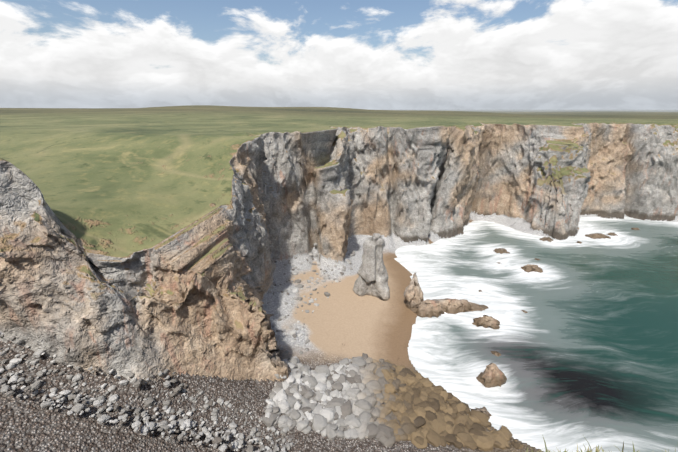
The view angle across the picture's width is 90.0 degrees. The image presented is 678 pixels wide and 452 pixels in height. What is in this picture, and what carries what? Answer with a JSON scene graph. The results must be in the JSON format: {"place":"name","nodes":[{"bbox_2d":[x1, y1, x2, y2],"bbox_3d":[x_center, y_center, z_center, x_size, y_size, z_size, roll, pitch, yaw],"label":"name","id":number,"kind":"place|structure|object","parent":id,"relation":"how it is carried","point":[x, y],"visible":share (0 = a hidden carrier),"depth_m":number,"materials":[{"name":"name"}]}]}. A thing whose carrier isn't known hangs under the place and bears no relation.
{"place":"outdoors","nodes":[
{"label":"outdoors","id":0,"kind":"place"},
{"bbox_2d":[0,105,677,451],"bbox_3d":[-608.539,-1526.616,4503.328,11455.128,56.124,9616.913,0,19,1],"label":"coastal cliff terrain","id":1,"kind":"structure","parent":0,"point":[144,243],"depth_m":69.45,"materials":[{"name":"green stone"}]},
{"bbox_2d":[0,243,523,451],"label":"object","id":2,"kind":"object","parent":1,"relation":"on","point":[417,410],"visible":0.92,"depth_m":49.77,"materials":[{"name":"grey stone"}]},
{"bbox_2d":[353,233,389,300],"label":"sea stack","id":3,"kind":"object","parent":1,"relation":"on","point":[372,278],"visible":1,"depth_m":83.36,"materials":[{"name":"grey stone"}]},
{"bbox_2d":[404,272,423,309],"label":"sea stack","id":4,"kind":"object","parent":1,"relation":"on","point":[413,295],"visible":0.92,"depth_m":80.15,"materials":[{"name":"brown stone"}]},
{"bbox_2d":[411,299,443,317],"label":"reef rock","id":5,"kind":"object","parent":1,"relation":"on","point":[428,308],"visible":0.77,"depth_m":79.38,"materials":[{"name":"brown stone"}]},
{"bbox_2d":[470,407,491,418],"bbox_3d":[22.397,29.652,53.334,4.313,1.616,3.454,0,19,1],"label":"surf rock","id":6,"kind":"object","parent":1,"relation":"on","point":[484,410],"visible":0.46,"depth_m":53.35,"materials":[{"name":"brown stone"}]},
{"bbox_2d":[472,315,499,328],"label":"surf rock","id":7,"kind":"object","parent":1,"relation":"on","point":[485,321],"visible":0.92,"depth_m":75.26,"materials":[{"name":"brown stone"}]},
{"bbox_2d":[476,363,506,387],"bbox_3d":[27.109,26.185,60.202,5.471,3.700,4.224,0,19,1],"label":"surf rock","id":8,"kind":"object","parent":1,"relation":"on","point":[492,375],"visible":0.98,"depth_m":59.15,"materials":[{"name":"brown stone"}]},
{"bbox_2d":[490,351,500,356],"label":"surf rock","id":9,"kind":"object","parent":1,"relation":"on","point":[496,353],"visible":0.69,"depth_m":66.82,"materials":[{"name":"brown stone"}]},
{"bbox_2d":[493,248,509,253],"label":"surf rock","id":10,"kind":"object","parent":1,"relation":"on","point":[500,250],"visible":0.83,"depth_m":114.10,"materials":[{"name":"brown stone"}]},
{"bbox_2d":[521,264,542,272],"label":"surf rock","id":11,"kind":"object","parent":1,"relation":"on","point":[528,268],"visible":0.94,"depth_m":101.11,"materials":[{"name":"brown stone"}]},
{"bbox_2d":[540,237,552,241],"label":"surf rock","id":12,"kind":"object","parent":1,"relation":"on","point":[548,239],"visible":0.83,"depth_m":124.71,"materials":[{"name":"brown stone"}]},
{"bbox_2d":[584,233,610,238],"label":"surf rock","id":13,"kind":"object","parent":1,"relation":"on","point":[597,236],"visible":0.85,"depth_m":127.29,"materials":[{"name":"brown stone"}]},
{"bbox_2d":[526,434,675,451],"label":"grass","id":14,"kind":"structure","parent":1,"relation":"on","point":[596,450],"depth_m":1.82,"materials":[{"name":"plant"}]},
{"bbox_2d":[0,0,677,109],"label":"sky","id":15,"kind":"structure","parent":0,"point":[355,54],"materials":[{"name":"white"}]},
{"bbox_2d":[394,217,677,451],"bbox_3d":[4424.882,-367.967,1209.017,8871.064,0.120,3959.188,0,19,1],"label":"sea water","id":16,"kind":"structure","parent":0,"point":[586,346],"depth_m":73.69,"materials":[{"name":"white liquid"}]},
{"bbox_2d":[433,298,488,313],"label":"reef rock","id":17,"kind":"object","parent":16,"relation":"in","point":[452,306],"visible":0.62,"depth_m":81.31,"materials":[{"name":"brown stone"}]}
]}

